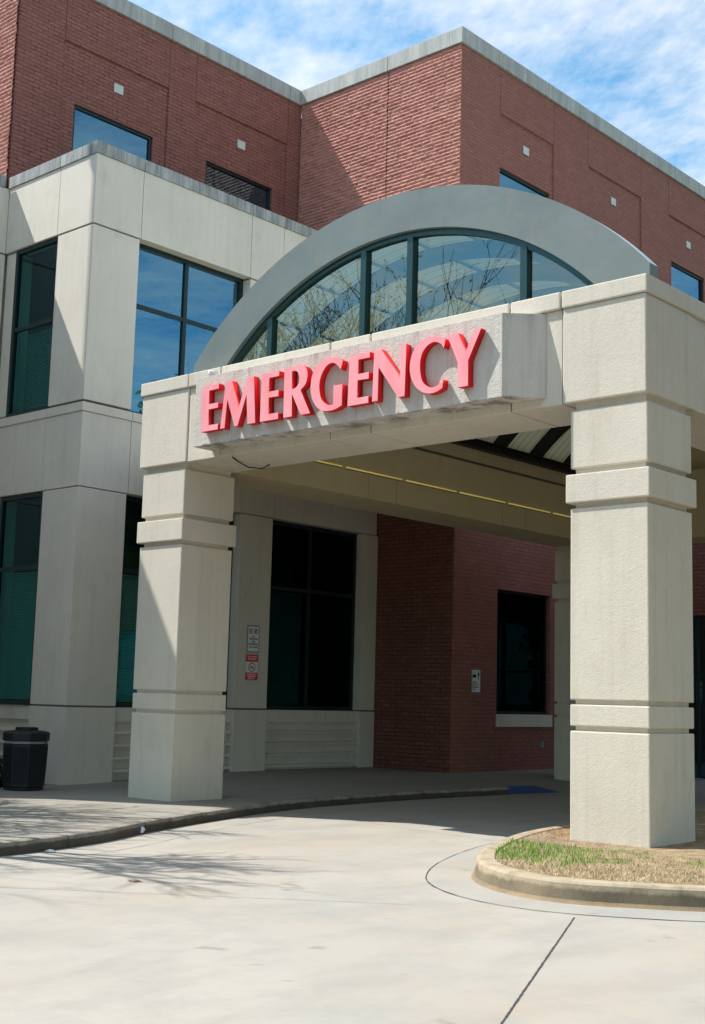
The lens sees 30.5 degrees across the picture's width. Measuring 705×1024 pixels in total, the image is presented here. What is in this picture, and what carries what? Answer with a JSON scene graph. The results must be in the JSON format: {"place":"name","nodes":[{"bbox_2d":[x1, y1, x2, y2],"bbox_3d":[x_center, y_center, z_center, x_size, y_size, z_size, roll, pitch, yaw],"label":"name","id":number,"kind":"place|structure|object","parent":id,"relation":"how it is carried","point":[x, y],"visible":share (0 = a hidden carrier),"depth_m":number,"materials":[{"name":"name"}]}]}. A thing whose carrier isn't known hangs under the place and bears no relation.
{"place":"outdoors","nodes":[
{"label":"outdoors","id":0,"kind":"place"},
{"bbox_2d":[0,781,704,1023],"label":"driveway","id":1,"kind":"structure","parent":0,"point":[422,950],"depth_m":10.16,"materials":[{"name":"concrete"}]},
{"bbox_2d":[10,887,395,903],"bbox_3d":[-2.584,3.539,12.110,6.330,0.001,0.016,1,-8,6],"label":"driveway joint","id":2,"kind":"object","parent":1,"relation":"on","point":[202,895],"visible":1,"depth_m":11.99,"materials":[{"name":"grey concrete"}]},
{"bbox_2d":[0,786,508,855],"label":"kerb","id":3,"kind":"structure","parent":1,"relation":"on","point":[8,847],"depth_m":18.98,"materials":[{"name":"grey concrete"}]},
{"bbox_2d":[1,796,531,864],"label":"driveway joint","id":4,"kind":"object","parent":1,"relation":"on","point":[221,828],"visible":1,"depth_m":17.45,"materials":[{"name":"grey concrete"}]},
{"bbox_2d":[128,185,704,847],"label":"entrance canopy","id":5,"kind":"object","parent":1,"relation":"on","point":[602,443],"visible":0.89,"depth_m":19.47,"materials":[{"name":"beige paint"}]},
{"bbox_2d":[232,457,269,468],"bbox_3d":[-1.727,-0.788,21.038,0.273,0.068,0.853,-6,-11,41],"label":"dangling cable","id":6,"kind":"object","parent":5,"relation":"hanging from","point":[250,467],"visible":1,"depth_m":21.24,"materials":[{"name":"black plastic"}]},
{"bbox_2d":[193,313,545,450],"bbox_3d":[-0.046,-1.804,18.609,6.368,1.114,0.515,-6,-11,41],"label":"hospital sign","id":7,"kind":"object","parent":5,"relation":"attached to","point":[488,361],"visible":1,"depth_m":17.98,"materials":[{"name":"paint"}]},
{"bbox_2d":[208,370,217,375],"bbox_3d":[-2.220,-2.199,20.571,0.108,0.108,0.149,-6,-11,41],"label":"spotlight","id":8,"kind":"object","parent":7,"relation":"attached to","point":[211,372],"visible":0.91,"depth_m":20.54,"materials":[{"name":"metal"}]},
{"bbox_2d":[231,228,593,363],"bbox_3d":[0.629,-3.332,19.610,7.472,1.728,0.130,-6,-11,41],"label":"arched window","id":9,"kind":"structure","parent":5,"relation":"in","point":[270,324],"depth_m":19.58,"materials":[{"name":"teal metal"}]},
{"bbox_2d":[316,460,570,517],"bbox_3d":[2.197,-0.400,26.753,0.039,0.050,10.395,-6,-11,41],"label":"cove light","id":10,"kind":"object","parent":5,"relation":"attached to","point":[403,480],"visible":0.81,"depth_m":26.18,"materials":[{"name":"yellow"}]},
{"bbox_2d":[504,786,557,793],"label":"kerb ramp","id":11,"kind":"structure","parent":1,"relation":"on","point":[523,789],"depth_m":26.78,"materials":[{"name":"blue paint"}]},
{"bbox_2d":[500,917,574,1023],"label":"driveway joint","id":12,"kind":"object","parent":1,"relation":"on","point":[520,995],"visible":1,"depth_m":8.82,"materials":[{"name":"grey concrete"}]},
{"bbox_2d":[425,843,704,921],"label":"driveway joint","id":13,"kind":"object","parent":1,"relation":"on","point":[503,905],"visible":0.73,"depth_m":12.57,"materials":[{"name":"grey concrete"}]},
{"bbox_2d":[427,844,704,921],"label":"gutter","id":14,"kind":"object","parent":1,"relation":"on","point":[452,874],"visible":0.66,"depth_m":12.19,"materials":[{"name":"concrete"}]},
{"bbox_2d":[471,809,704,911],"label":"island kerb","id":15,"kind":"structure","parent":1,"relation":"on","point":[490,872],"depth_m":12.03,"materials":[{"name":"beige concrete"}]},
{"bbox_2d":[0,767,704,839],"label":"sidewalk","id":16,"kind":"structure","parent":0,"point":[44,815],"depth_m":23.39,"materials":[{"name":"concrete"}]},
{"bbox_2d":[2,727,49,790],"bbox_3d":[-6.109,4.590,24.153,0.816,1.140,0.816,-6,-11,41],"label":"trash can","id":17,"kind":"object","parent":16,"relation":"on","point":[25,751],"visible":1,"depth_m":23.84,"materials":[{"name":"black plastic"}]},
{"bbox_2d":[128,0,704,185],"label":"sky","id":18,"kind":"structure","parent":0,"point":[638,65],"materials":[{"name":"blue"}]},
{"bbox_2d":[495,811,704,884],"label":"island soil","id":19,"kind":"structure","parent":0,"point":[696,843],"depth_m":13.89,"materials":[{"name":"brown soil"}]},
{"bbox_2d":[493,851,704,884],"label":"dry grass","id":20,"kind":"structure","parent":19,"relation":"on","point":[610,870],"depth_m":12.74,"materials":[{"name":"plant"}]},
{"bbox_2d":[494,837,704,868],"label":"green grass","id":21,"kind":"structure","parent":19,"relation":"on","point":[532,844],"depth_m":14.01,"materials":[{"name":"green plant"}]},
{"bbox_2d":[514,832,703,859],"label":"dead stems","id":22,"kind":"object","parent":19,"relation":"on","point":[558,841],"visible":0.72,"depth_m":15.24,"materials":[{"name":"beige plant"}]},
{"bbox_2d":[529,824,703,852],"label":"pine straw","id":23,"kind":"object","parent":19,"relation":"on","point":[576,840],"visible":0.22,"depth_m":16.00,"materials":[{"name":"brown plant"}]},
{"label":"ground","id":24,"kind":"structure","parent":0,"visible":0},
{"bbox_2d":[0,758,2,784],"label":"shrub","id":25,"kind":"object","parent":24,"relation":"on","point":[1,769],"visible":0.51,"depth_m":25.11,"materials":[{"name":"green plant"}]},
{"bbox_2d":[0,0,704,784],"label":"hospital building","id":26,"kind":"structure","parent":24,"relation":"on","point":[170,194],"depth_m":31.44,"materials":[{"name":"red brick"}]},
{"bbox_2d":[6,236,57,417],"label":"window","id":27,"kind":"structure","parent":26,"relation":"in","point":[41,312],"depth_m":29.08,"materials":[{"name":"green glass"}]},
{"bbox_2d":[0,491,129,704],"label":"window","id":28,"kind":"structure","parent":26,"relation":"in","point":[16,656],"depth_m":27.87,"materials":[{"name":"teal glass"}]},
{"bbox_2d":[72,104,151,161],"bbox_3d":[-6.012,-8.657,32.089,0.100,2.150,2.440,-6,-11,41],"label":"window","id":29,"kind":"structure","parent":26,"relation":"in","point":[88,126],"depth_m":32.07,"materials":[{"name":"blue glass"}]},
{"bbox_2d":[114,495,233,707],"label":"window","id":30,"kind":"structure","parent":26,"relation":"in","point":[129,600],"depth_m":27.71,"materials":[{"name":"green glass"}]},
{"bbox_2d":[129,243,242,413],"bbox_3d":[-3.781,-3.809,29.244,0.100,3.862,3.320,-6,-11,41],"label":"window","id":31,"kind":"structure","parent":26,"relation":"in","point":[181,303],"depth_m":29.03,"materials":[{"name":"blue glass"}]},
{"bbox_2d":[205,161,269,210],"bbox_3d":[-3.179,-8.132,35.220,0.100,2.150,2.450,-6,-11,41],"label":"window","id":32,"kind":"structure","parent":26,"relation":"in","point":[219,178],"depth_m":35.34,"materials":[{"name":"black glass"}]},
{"bbox_2d":[244,653,258,680],"bbox_3d":[-2.307,3.551,29.618,0.012,0.610,0.420,-6,-11,41],"label":"wall sign","id":33,"kind":"object","parent":26,"relation":"attached to","point":[251,666],"visible":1,"depth_m":29.61,"materials":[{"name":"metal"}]},
{"bbox_2d":[246,625,259,652],"bbox_3d":[-2.280,2.915,29.721,0.012,0.630,0.400,-6,-11,41],"label":"wall sign","id":34,"kind":"object","parent":26,"relation":"attached to","point":[253,637],"visible":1,"depth_m":29.71,"materials":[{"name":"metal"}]},
{"bbox_2d":[265,520,356,710],"bbox_3d":[-1.063,2.576,31.578,0.100,4.472,3.250,-6,-11,41],"label":"window","id":35,"kind":"structure","parent":26,"relation":"in","point":[313,589],"depth_m":31.63,"materials":[{"name":"black glass"}]},
{"bbox_2d":[471,669,480,692],"bbox_3d":[3.034,4.156,31.826,0.011,0.600,0.390,-6,-11,41],"label":"wall sign","id":36,"kind":"object","parent":26,"relation":"attached to","point":[475,680],"visible":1,"depth_m":31.82,"materials":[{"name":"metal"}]},
{"bbox_2d":[496,590,546,714],"bbox_3d":[4.321,3.661,33.592,0.100,3.140,2.410,-6,-11,41],"label":"window","id":37,"kind":"structure","parent":26,"relation":"in","point":[521,617],"depth_m":33.67,"materials":[{"name":"black glass"}]},
{"bbox_2d":[500,168,547,197],"bbox_3d":[4.619,-8.146,35.274,0.100,1.800,2.410,-6,-11,41],"label":"window","id":38,"kind":"structure","parent":26,"relation":"in","point":[507,180],"depth_m":35.15,"materials":[{"name":"blue glass"}]},
{"bbox_2d":[671,262,702,301],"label":"window","id":39,"kind":"structure","parent":26,"relation":"in","point":[682,279],"depth_m":42.30,"materials":[{"name":"blue glass"}]},
{"bbox_2d":[689,616,704,778],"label":"window","id":40,"kind":"structure","parent":26,"relation":"in","point":[698,705],"depth_m":34.12,"materials":[{"name":"black glass"}]}
]}

